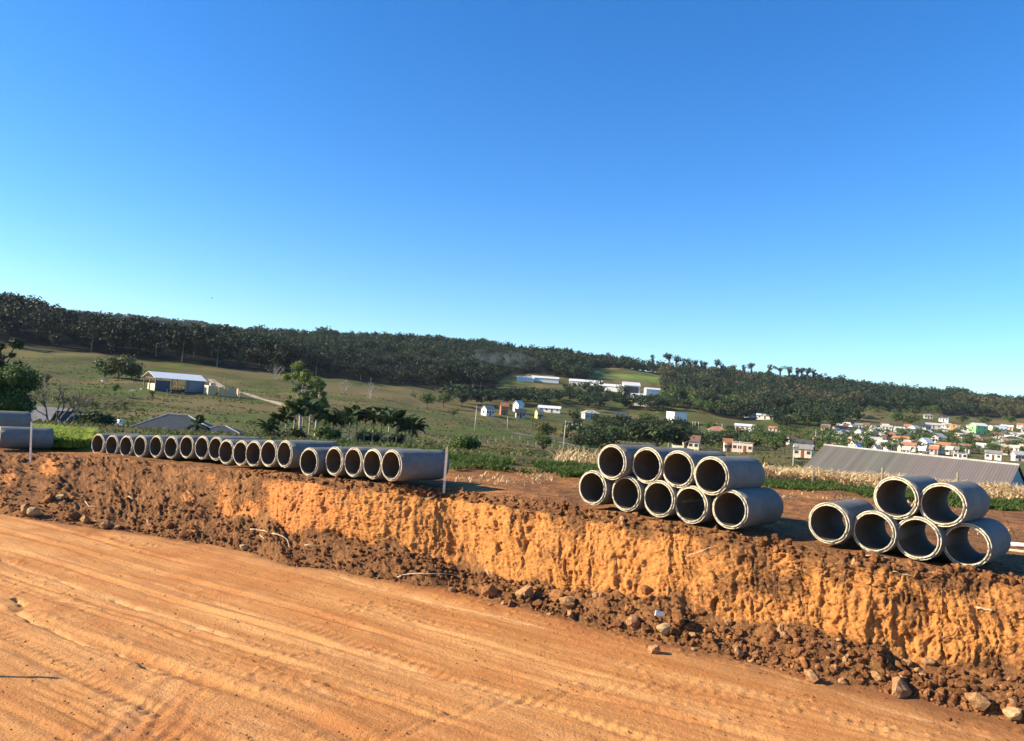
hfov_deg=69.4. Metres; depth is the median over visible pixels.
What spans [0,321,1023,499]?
field
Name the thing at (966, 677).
clod
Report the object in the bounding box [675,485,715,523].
concrete pipe
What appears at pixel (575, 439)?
tree
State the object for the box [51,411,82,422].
grey house
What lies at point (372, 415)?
palm tree
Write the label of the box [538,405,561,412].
white house
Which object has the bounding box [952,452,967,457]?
white house
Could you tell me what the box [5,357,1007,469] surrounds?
weeds
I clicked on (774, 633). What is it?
clod
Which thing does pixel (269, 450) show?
concrete pipe
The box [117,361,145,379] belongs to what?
bush
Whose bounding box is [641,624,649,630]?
rock
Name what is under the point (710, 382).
forest
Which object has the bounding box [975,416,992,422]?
tree
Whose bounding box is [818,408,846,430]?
tree
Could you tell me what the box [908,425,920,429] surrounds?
white house
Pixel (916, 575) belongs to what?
clod
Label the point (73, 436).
weeds
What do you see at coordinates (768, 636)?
clod
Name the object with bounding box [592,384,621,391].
factory shed
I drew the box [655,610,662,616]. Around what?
slab
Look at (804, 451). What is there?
pink house
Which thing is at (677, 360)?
skyline tree
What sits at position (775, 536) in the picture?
clod
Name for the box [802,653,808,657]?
clod
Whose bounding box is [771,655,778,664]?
clod
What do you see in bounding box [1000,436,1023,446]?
cream house
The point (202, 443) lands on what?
concrete pipe
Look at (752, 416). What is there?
white house
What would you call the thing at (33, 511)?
rock
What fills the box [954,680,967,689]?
clod
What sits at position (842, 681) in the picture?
rock
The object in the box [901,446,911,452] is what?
house
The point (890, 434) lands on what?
house
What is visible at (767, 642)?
clod
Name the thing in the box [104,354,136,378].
tree
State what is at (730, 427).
tree
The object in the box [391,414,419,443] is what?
palm tree
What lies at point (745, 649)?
clod
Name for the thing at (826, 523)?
concrete pipe
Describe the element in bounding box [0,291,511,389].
forest
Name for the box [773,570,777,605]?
root
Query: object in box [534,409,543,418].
yellow house
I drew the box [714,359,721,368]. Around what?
skyline tree
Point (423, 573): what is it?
root
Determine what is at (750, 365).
skyline tree
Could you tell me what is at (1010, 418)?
tree
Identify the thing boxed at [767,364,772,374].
skyline tree
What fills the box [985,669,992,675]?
clod
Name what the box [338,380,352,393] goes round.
bare tree
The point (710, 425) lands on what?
tree
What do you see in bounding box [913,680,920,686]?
clod
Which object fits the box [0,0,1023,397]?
sky
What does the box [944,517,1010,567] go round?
concrete pipe
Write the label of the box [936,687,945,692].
clod
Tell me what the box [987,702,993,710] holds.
clod
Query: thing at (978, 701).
rock
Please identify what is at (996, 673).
clod
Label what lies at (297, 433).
bush
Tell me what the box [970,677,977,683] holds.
clod
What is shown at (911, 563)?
clod
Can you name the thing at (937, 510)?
concrete pipe
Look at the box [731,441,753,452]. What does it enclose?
pink house
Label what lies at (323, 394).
tree
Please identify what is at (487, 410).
white house
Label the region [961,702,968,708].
clod
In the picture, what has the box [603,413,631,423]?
tree
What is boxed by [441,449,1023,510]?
grass
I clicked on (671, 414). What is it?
white house
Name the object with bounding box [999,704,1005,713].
clod
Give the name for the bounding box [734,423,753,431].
white house
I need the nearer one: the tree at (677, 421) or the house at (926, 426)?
the tree at (677, 421)
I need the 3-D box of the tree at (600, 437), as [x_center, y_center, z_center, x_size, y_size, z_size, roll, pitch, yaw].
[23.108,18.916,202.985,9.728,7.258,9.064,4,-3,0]
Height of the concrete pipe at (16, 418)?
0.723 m
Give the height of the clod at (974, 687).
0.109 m
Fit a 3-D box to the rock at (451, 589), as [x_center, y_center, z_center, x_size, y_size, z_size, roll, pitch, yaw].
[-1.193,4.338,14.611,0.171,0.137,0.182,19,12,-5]
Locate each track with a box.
[209,379,283,405]
[510,432,600,450]
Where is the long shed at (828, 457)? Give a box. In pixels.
[803,444,1023,486]
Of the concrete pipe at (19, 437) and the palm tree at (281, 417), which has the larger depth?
the palm tree at (281, 417)
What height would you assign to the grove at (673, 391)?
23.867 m
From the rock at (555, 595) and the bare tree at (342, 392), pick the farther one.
the bare tree at (342, 392)
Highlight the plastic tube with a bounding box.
[1011,542,1023,546]
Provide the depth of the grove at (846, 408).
491.66 m
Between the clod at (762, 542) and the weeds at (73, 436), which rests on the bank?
the clod at (762, 542)
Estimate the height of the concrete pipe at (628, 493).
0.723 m
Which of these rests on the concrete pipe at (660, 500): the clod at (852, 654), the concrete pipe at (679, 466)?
the concrete pipe at (679, 466)
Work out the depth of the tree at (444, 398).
339.12 m
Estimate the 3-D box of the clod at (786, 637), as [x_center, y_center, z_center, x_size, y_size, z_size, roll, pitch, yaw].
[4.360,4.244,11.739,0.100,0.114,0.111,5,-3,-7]
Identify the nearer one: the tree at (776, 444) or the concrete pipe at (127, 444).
the concrete pipe at (127, 444)
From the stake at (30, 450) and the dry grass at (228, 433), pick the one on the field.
the dry grass at (228, 433)
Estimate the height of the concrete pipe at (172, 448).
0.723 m
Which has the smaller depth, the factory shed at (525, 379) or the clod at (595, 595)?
the clod at (595, 595)
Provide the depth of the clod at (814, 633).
11.63 m
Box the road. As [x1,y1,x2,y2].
[0,514,1023,740]
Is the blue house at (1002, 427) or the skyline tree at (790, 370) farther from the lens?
the skyline tree at (790, 370)
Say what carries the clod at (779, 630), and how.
on the bank
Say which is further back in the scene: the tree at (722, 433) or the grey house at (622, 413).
the grey house at (622, 413)
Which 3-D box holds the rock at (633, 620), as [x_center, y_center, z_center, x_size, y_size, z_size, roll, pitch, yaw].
[2.091,4.304,12.724,0.303,0.203,0.257,6,-3,-29]
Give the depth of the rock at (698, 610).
12.64 m
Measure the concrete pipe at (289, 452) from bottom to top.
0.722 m
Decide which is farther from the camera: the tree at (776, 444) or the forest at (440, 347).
the forest at (440, 347)
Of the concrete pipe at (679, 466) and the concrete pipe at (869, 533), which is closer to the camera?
the concrete pipe at (869, 533)
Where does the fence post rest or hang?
on the field
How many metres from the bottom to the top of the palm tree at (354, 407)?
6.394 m
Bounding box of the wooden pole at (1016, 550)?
[1009,549,1023,552]
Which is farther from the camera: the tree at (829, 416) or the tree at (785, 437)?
the tree at (829, 416)
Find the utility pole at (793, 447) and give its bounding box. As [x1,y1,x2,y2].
[790,444,798,465]
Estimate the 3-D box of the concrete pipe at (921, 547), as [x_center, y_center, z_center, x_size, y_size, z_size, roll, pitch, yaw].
[7.226,2.840,12.755,0.723,0.724,1.535,2,-4,45]
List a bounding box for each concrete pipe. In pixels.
[0,411,30,426]
[0,426,53,448]
[92,434,140,452]
[106,435,125,453]
[120,435,139,455]
[133,435,155,456]
[149,435,185,457]
[164,436,188,458]
[180,435,227,458]
[195,436,244,459]
[209,437,260,460]
[219,439,267,464]
[233,440,253,465]
[246,440,266,466]
[260,440,314,466]
[277,440,338,467]
[300,447,331,475]
[325,446,351,475]
[344,447,403,476]
[363,448,422,478]
[381,449,448,480]
[579,470,615,504]
[598,444,657,479]
[612,475,647,511]
[632,447,692,483]
[644,480,703,517]
[663,450,725,487]
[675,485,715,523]
[694,456,764,494]
[712,487,783,528]
[808,499,874,543]
[852,509,923,553]
[874,475,938,519]
[897,515,965,560]
[920,481,989,526]
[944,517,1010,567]
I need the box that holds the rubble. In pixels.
[0,453,1023,722]
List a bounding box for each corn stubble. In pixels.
[546,446,767,467]
[763,463,1023,500]
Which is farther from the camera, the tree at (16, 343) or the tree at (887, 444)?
the tree at (887, 444)
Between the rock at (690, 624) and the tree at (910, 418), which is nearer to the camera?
the rock at (690, 624)
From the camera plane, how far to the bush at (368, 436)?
102.96 m
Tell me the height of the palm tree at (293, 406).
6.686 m
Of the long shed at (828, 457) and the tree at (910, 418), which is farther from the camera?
the tree at (910, 418)
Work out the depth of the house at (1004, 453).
362.63 m
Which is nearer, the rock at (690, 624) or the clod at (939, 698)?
the clod at (939, 698)
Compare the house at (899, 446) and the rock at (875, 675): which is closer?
the rock at (875, 675)
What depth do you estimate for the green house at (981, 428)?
477.47 m
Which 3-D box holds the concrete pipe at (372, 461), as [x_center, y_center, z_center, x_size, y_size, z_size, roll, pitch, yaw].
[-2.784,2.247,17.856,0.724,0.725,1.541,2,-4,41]
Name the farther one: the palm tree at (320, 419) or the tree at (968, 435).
the tree at (968, 435)
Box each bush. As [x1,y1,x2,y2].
[69,409,120,425]
[75,419,91,423]
[91,357,116,377]
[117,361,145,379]
[258,430,279,436]
[279,426,308,438]
[314,423,342,439]
[351,429,385,442]
[384,433,403,443]
[447,433,481,449]
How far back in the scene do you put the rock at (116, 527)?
18.01 m
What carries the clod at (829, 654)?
on the bank
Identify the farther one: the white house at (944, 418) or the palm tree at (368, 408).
the white house at (944, 418)
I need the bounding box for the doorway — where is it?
[626,387,638,392]
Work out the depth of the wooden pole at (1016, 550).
14.21 m
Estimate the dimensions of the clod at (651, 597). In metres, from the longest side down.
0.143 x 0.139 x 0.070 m
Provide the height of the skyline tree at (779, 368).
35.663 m
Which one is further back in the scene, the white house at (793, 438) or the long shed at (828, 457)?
the white house at (793, 438)
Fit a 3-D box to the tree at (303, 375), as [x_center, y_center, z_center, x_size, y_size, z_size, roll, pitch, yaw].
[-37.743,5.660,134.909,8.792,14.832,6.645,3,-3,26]
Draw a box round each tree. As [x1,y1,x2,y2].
[0,337,25,370]
[0,360,53,412]
[29,379,93,422]
[42,374,52,387]
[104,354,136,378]
[111,383,120,395]
[183,415,209,431]
[254,418,279,432]
[266,363,285,379]
[269,412,292,431]
[277,406,296,431]
[281,360,325,428]
[284,400,307,429]
[295,397,316,429]
[299,399,322,435]
[305,404,328,424]
[312,376,330,437]
[313,411,337,425]
[319,410,345,427]
[336,406,362,439]
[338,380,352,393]
[351,404,368,440]
[355,407,376,440]
[361,409,384,442]
[365,382,380,397]
[372,406,391,440]
[376,410,401,441]
[385,409,413,443]
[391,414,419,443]
[398,417,428,443]
[410,391,435,408]
[432,393,453,406]
[447,408,459,418]
[451,390,473,407]
[532,421,557,451]
[532,434,551,453]
[566,433,597,449]
[581,427,614,450]
[602,424,629,443]
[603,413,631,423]
[620,418,693,445]
[635,411,657,419]
[662,417,690,426]
[663,353,673,362]
[674,355,683,366]
[682,357,692,366]
[702,421,717,428]
[713,431,732,448]
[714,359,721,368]
[726,425,739,430]
[742,435,765,450]
[746,362,755,373]
[760,435,786,456]
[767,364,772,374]
[772,365,786,376]
[776,435,791,452]
[786,366,792,377]
[791,406,825,428]
[793,367,800,379]
[799,367,805,379]
[806,367,813,380]
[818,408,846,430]
[879,440,896,449]
[881,410,903,425]
[901,413,921,423]
[911,410,921,414]
[927,405,939,420]
[956,415,970,425]
[961,432,975,443]
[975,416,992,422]
[1001,415,1016,424]
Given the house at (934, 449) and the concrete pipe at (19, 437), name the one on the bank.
the concrete pipe at (19, 437)
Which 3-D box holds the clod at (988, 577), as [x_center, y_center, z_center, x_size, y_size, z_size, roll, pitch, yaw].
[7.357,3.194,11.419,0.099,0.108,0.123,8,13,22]
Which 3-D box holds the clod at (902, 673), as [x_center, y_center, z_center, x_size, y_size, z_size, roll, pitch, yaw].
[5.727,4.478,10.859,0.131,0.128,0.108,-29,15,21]
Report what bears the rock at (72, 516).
on the bank
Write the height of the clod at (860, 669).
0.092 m
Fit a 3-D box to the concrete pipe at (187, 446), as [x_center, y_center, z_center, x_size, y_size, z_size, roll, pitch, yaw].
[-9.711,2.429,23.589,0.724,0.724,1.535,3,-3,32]
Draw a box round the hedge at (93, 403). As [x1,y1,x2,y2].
[44,396,128,409]
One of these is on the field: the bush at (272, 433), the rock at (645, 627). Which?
the bush at (272, 433)
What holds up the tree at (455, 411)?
on the field
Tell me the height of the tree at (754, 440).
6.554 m
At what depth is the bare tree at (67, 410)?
71.21 m
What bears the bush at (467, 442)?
on the field
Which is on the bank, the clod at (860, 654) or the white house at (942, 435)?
the clod at (860, 654)
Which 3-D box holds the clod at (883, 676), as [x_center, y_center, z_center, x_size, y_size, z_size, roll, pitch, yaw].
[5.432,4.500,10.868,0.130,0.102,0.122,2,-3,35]
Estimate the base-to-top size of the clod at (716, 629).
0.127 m
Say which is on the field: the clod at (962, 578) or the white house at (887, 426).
the white house at (887, 426)
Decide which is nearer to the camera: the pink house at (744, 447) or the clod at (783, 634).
the clod at (783, 634)
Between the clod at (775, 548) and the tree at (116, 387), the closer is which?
the clod at (775, 548)
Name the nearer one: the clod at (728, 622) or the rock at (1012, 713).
the rock at (1012, 713)
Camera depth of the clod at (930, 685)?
10.61 m
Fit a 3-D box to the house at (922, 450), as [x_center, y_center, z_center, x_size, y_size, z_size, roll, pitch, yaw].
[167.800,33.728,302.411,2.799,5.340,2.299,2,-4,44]
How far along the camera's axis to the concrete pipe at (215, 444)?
22.42 m
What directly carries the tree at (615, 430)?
on the field
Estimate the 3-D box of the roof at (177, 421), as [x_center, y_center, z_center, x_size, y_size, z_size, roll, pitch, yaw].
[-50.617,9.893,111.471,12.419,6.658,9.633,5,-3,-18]
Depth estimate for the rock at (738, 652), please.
11.69 m
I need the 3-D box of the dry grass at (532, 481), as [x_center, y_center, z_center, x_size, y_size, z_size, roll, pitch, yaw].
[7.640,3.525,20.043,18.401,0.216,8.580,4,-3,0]
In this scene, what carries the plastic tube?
on the bank
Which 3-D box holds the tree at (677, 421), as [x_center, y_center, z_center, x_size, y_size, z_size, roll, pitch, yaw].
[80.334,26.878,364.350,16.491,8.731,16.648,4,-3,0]
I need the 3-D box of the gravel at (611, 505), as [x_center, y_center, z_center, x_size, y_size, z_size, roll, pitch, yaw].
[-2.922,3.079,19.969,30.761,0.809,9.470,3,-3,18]
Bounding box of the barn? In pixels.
[141,371,207,391]
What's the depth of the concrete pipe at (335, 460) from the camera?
18.38 m
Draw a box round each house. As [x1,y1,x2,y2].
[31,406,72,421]
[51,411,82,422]
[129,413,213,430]
[202,425,242,434]
[203,383,240,397]
[480,405,495,415]
[499,402,508,414]
[512,400,524,411]
[514,409,525,418]
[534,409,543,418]
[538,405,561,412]
[581,410,599,419]
[615,412,627,416]
[666,411,686,424]
[672,435,701,450]
[707,426,724,431]
[722,438,732,450]
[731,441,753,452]
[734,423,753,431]
[745,410,755,417]
[756,413,770,419]
[768,426,779,432]
[786,435,797,444]
[792,443,814,457]
[796,439,814,444]
[820,425,827,430]
[834,425,853,431]
[854,428,863,437]
[870,437,882,444]
[871,445,882,449]
[881,425,892,429]
[886,432,893,438]
[891,435,910,443]
[897,444,903,451]
[901,442,917,451]
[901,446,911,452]
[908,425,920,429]
[917,437,934,451]
[918,446,926,453]
[920,424,931,429]
[923,414,932,418]
[925,422,941,428]
[928,445,940,454]
[931,433,946,442]
[938,416,949,422]
[938,442,956,451]
[945,446,954,455]
[949,423,956,430]
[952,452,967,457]
[960,445,972,453]
[968,423,988,434]
[984,450,1002,460]
[988,425,996,430]
[992,432,1005,437]
[996,425,1006,430]
[999,447,1011,454]
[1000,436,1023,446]
[1003,425,1013,430]
[1009,445,1021,450]
[1010,450,1023,460]
[1016,423,1023,428]
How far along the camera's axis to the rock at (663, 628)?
12.30 m
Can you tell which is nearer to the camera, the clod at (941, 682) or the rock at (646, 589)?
the clod at (941, 682)
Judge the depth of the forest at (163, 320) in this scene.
1987.59 m
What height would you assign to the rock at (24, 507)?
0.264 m
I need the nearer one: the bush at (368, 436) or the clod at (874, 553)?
the clod at (874, 553)
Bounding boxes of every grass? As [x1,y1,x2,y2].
[31,419,1007,485]
[91,431,447,449]
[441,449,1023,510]
[455,470,1022,537]
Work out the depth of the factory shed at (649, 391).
558.82 m
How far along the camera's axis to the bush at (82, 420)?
69.82 m
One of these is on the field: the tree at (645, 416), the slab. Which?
the tree at (645, 416)
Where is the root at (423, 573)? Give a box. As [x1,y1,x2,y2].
[397,573,454,577]
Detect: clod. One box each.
[592,592,598,598]
[602,599,608,606]
[627,608,634,613]
[639,616,646,621]
[647,594,654,600]
[689,632,696,637]
[703,627,710,634]
[707,633,713,638]
[713,625,718,633]
[719,625,725,631]
[724,618,732,626]
[725,648,731,654]
[733,633,740,640]
[738,629,745,635]
[743,644,747,652]
[752,650,762,656]
[758,538,766,546]
[761,637,770,642]
[763,640,769,647]
[765,632,775,639]
[766,643,774,651]
[769,631,776,636]
[771,533,779,542]
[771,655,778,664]
[772,544,778,552]
[777,623,782,633]
[780,631,786,638]
[783,634,789,640]
[785,538,791,544]
[794,641,800,646]
[794,665,801,670]
[799,656,807,667]
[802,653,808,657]
[806,643,812,648]
[811,629,818,636]
[824,652,833,657]
[829,666,837,673]
[831,664,838,669]
[837,645,843,651]
[842,653,848,662]
[843,641,849,647]
[847,651,856,657]
[850,671,856,678]
[853,561,861,566]
[855,652,862,657]
[855,657,862,663]
[857,666,863,672]
[857,678,863,684]
[859,550,866,558]
[862,653,869,659]
[869,550,878,558]
[869,556,876,562]
[876,656,882,662]
[878,672,885,680]
[883,563,890,570]
[884,683,891,692]
[898,671,906,675]
[907,559,915,566]
[912,673,918,680]
[913,570,919,578]
[913,667,923,672]
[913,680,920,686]
[917,564,923,571]
[921,693,929,700]
[922,688,929,695]
[927,680,932,688]
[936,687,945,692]
[936,695,942,700]
[937,666,945,674]
[938,678,946,686]
[945,564,953,573]
[946,679,954,686]
[949,697,956,704]
[951,692,957,698]
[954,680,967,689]
[955,563,960,569]
[958,575,965,581]
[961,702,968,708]
[963,675,970,680]
[968,684,978,691]
[969,566,975,571]
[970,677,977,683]
[985,573,991,580]
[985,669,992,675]
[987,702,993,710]
[992,670,1000,677]
[999,578,1008,582]
[999,684,1006,690]
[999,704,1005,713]
[1008,698,1017,702]
[1009,577,1016,584]
[1010,673,1017,681]
[1012,703,1021,707]
[1017,687,1023,697]
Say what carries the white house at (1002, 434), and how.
on the field
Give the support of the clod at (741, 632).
on the bank
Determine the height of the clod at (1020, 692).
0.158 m
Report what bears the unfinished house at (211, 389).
on the field
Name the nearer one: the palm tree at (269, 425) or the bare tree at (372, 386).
the palm tree at (269, 425)
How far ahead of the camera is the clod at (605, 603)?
13.24 m
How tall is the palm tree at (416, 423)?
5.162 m
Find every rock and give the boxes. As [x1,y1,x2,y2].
[21,504,28,514]
[27,507,41,515]
[42,494,53,502]
[55,494,64,499]
[67,512,78,519]
[80,515,90,522]
[100,520,112,528]
[112,524,119,529]
[165,521,173,528]
[179,531,188,538]
[233,539,240,546]
[239,544,248,550]
[448,587,455,592]
[481,584,497,596]
[508,600,515,606]
[515,585,533,600]
[531,599,542,607]
[549,589,563,601]
[559,596,574,608]
[567,610,573,617]
[611,620,621,627]
[626,614,641,626]
[640,585,651,594]
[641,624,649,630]
[648,645,659,653]
[656,623,670,634]
[667,626,676,635]
[672,613,683,626]
[687,621,695,628]
[693,606,706,614]
[734,647,743,656]
[790,646,804,657]
[804,669,820,683]
[815,664,821,670]
[838,678,848,684]
[870,671,881,680]
[892,676,911,698]
[903,659,912,665]
[922,657,934,664]
[964,692,990,710]
[1002,707,1021,719]
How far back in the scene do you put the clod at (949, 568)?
11.59 m
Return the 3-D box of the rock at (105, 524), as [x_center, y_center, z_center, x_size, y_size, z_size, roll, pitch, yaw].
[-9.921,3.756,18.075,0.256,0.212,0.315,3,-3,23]
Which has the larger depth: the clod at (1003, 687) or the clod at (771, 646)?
the clod at (771, 646)
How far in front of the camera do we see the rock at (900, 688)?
10.54 m
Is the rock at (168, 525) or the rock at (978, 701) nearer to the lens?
the rock at (978, 701)
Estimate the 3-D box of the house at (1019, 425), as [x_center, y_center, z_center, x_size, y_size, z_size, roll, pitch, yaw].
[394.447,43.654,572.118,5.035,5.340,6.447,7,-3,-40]
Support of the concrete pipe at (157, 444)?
on the bank
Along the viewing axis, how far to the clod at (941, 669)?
10.86 m
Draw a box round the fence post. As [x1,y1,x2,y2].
[881,467,883,479]
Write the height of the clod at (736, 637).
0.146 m
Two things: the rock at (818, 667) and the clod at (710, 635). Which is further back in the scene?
the clod at (710, 635)
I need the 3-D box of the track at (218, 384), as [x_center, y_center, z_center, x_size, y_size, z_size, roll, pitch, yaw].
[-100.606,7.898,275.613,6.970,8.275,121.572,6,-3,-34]
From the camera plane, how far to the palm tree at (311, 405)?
95.64 m
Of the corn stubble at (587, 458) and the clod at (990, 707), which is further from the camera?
the corn stubble at (587, 458)
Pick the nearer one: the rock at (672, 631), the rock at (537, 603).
the rock at (672, 631)
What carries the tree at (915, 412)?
on the field
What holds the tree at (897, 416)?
on the field
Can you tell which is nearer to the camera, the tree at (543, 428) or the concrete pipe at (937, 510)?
the concrete pipe at (937, 510)
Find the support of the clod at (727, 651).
on the bank
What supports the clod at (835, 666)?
on the bank
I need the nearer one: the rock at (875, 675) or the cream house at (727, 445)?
the rock at (875, 675)
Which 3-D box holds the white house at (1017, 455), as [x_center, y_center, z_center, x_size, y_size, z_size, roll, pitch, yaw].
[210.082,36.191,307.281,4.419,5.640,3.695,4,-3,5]
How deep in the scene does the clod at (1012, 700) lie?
10.11 m
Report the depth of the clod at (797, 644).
11.55 m
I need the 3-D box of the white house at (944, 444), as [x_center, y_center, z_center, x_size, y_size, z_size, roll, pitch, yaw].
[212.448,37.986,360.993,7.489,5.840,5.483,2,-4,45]
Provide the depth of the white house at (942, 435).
390.30 m
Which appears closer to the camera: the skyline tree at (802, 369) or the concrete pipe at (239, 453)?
the concrete pipe at (239, 453)
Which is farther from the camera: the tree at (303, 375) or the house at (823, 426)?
the house at (823, 426)
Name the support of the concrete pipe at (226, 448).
on the bank
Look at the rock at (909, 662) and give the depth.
11.14 m
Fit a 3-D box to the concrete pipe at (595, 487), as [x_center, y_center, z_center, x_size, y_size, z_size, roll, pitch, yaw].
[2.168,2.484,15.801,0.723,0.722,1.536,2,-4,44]
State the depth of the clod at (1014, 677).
10.49 m
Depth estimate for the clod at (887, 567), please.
11.71 m
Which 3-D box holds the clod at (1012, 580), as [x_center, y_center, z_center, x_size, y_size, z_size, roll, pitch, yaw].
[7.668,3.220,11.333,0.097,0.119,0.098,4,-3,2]
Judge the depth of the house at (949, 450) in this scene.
313.26 m
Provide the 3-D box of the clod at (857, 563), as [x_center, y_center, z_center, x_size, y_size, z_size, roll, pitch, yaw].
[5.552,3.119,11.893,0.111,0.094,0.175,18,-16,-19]
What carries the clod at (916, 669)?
on the bank
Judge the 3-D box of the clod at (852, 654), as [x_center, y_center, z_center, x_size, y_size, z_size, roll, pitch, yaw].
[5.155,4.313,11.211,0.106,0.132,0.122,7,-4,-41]
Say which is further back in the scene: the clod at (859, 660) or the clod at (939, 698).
the clod at (859, 660)
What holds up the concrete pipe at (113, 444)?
on the bank
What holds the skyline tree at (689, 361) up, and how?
on the field
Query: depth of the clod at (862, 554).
12.00 m
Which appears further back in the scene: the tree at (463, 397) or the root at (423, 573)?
the tree at (463, 397)
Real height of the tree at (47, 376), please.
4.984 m
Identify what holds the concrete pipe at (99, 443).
on the bank
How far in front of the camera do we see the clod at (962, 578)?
11.44 m
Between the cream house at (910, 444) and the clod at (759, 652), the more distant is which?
the cream house at (910, 444)
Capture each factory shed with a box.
[517,376,534,381]
[532,375,558,382]
[569,379,602,385]
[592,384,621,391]
[622,382,640,393]
[644,387,660,395]
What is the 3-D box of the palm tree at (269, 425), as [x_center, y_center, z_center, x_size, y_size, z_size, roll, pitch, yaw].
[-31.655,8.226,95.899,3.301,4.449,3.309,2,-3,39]
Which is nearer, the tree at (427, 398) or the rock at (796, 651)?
the rock at (796, 651)
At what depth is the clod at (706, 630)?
12.21 m
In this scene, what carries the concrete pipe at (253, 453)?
on the bank
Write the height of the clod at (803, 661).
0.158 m
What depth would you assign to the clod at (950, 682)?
10.60 m
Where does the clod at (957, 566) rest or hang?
on the bank
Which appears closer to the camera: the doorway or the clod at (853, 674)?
the clod at (853, 674)
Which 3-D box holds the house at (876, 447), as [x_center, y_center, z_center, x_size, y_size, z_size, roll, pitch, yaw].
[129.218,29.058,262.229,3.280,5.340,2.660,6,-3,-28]
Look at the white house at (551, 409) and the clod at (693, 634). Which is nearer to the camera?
the clod at (693, 634)
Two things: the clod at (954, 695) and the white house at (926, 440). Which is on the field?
the white house at (926, 440)
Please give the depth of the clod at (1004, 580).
11.32 m
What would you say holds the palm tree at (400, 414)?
on the field
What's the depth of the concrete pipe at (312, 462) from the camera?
18.69 m
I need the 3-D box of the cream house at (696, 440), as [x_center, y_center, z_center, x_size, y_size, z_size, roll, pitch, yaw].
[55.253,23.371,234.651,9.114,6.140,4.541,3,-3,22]
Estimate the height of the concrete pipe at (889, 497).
0.723 m
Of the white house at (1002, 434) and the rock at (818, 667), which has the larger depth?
the white house at (1002, 434)
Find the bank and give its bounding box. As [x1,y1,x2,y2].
[0,448,1023,722]
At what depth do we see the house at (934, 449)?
309.82 m
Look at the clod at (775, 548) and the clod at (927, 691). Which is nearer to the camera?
the clod at (927, 691)
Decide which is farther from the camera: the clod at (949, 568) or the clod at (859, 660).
the clod at (949, 568)
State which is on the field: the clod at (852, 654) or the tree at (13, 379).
the tree at (13, 379)
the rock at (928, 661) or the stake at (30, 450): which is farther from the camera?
the stake at (30, 450)
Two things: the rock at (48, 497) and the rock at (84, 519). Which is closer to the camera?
the rock at (84, 519)
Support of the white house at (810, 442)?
on the field
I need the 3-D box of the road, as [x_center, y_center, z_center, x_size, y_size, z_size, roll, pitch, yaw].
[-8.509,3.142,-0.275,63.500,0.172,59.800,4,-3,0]
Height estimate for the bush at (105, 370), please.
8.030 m
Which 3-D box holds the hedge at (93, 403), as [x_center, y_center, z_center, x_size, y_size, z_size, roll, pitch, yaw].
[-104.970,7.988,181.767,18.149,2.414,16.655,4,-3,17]
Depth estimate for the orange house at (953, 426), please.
479.29 m
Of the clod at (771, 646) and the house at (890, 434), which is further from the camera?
the house at (890, 434)
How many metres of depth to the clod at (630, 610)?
12.95 m
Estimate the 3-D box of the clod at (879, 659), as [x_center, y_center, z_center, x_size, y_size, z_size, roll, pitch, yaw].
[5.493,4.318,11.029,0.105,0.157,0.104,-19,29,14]
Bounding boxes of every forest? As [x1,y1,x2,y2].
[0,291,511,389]
[67,310,241,327]
[178,323,631,376]
[563,347,1023,416]
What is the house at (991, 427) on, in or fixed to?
on the field
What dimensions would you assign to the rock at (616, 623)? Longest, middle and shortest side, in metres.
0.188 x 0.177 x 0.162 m
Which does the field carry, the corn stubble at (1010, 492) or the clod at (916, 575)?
the corn stubble at (1010, 492)
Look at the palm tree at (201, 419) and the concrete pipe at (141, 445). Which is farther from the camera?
the palm tree at (201, 419)
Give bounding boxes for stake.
[29,422,32,461]
[442,447,447,493]
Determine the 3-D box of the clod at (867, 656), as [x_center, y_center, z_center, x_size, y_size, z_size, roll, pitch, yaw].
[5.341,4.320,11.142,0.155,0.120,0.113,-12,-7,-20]
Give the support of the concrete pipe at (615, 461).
on the concrete pipe at (628, 493)
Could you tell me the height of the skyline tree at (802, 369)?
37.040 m
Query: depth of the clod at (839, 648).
11.23 m
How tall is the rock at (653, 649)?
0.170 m
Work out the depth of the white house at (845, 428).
431.35 m
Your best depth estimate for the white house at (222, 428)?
106.62 m
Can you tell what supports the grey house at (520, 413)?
on the field
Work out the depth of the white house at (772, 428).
413.39 m
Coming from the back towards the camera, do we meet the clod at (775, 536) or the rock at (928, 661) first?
the clod at (775, 536)
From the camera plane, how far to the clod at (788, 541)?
12.64 m
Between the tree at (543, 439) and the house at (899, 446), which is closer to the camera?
the tree at (543, 439)
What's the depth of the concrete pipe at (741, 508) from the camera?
13.82 m
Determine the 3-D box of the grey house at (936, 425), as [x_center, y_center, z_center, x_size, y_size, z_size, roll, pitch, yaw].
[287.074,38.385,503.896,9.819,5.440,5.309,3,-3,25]
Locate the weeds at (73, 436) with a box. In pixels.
[33,423,99,447]
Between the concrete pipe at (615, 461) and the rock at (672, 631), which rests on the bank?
the rock at (672, 631)
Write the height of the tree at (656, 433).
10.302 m
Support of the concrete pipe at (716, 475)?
on the concrete pipe at (741, 508)
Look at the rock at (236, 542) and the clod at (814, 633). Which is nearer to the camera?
the clod at (814, 633)
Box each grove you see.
[432,380,681,410]
[560,409,744,447]
[655,383,761,412]
[704,404,1023,456]
[762,395,864,425]
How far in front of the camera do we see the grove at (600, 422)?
283.27 m
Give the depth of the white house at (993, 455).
304.25 m
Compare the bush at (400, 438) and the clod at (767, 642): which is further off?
the bush at (400, 438)
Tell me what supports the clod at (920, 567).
on the bank
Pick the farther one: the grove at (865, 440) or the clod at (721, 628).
the grove at (865, 440)
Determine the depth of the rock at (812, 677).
10.85 m
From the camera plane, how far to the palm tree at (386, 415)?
95.56 m

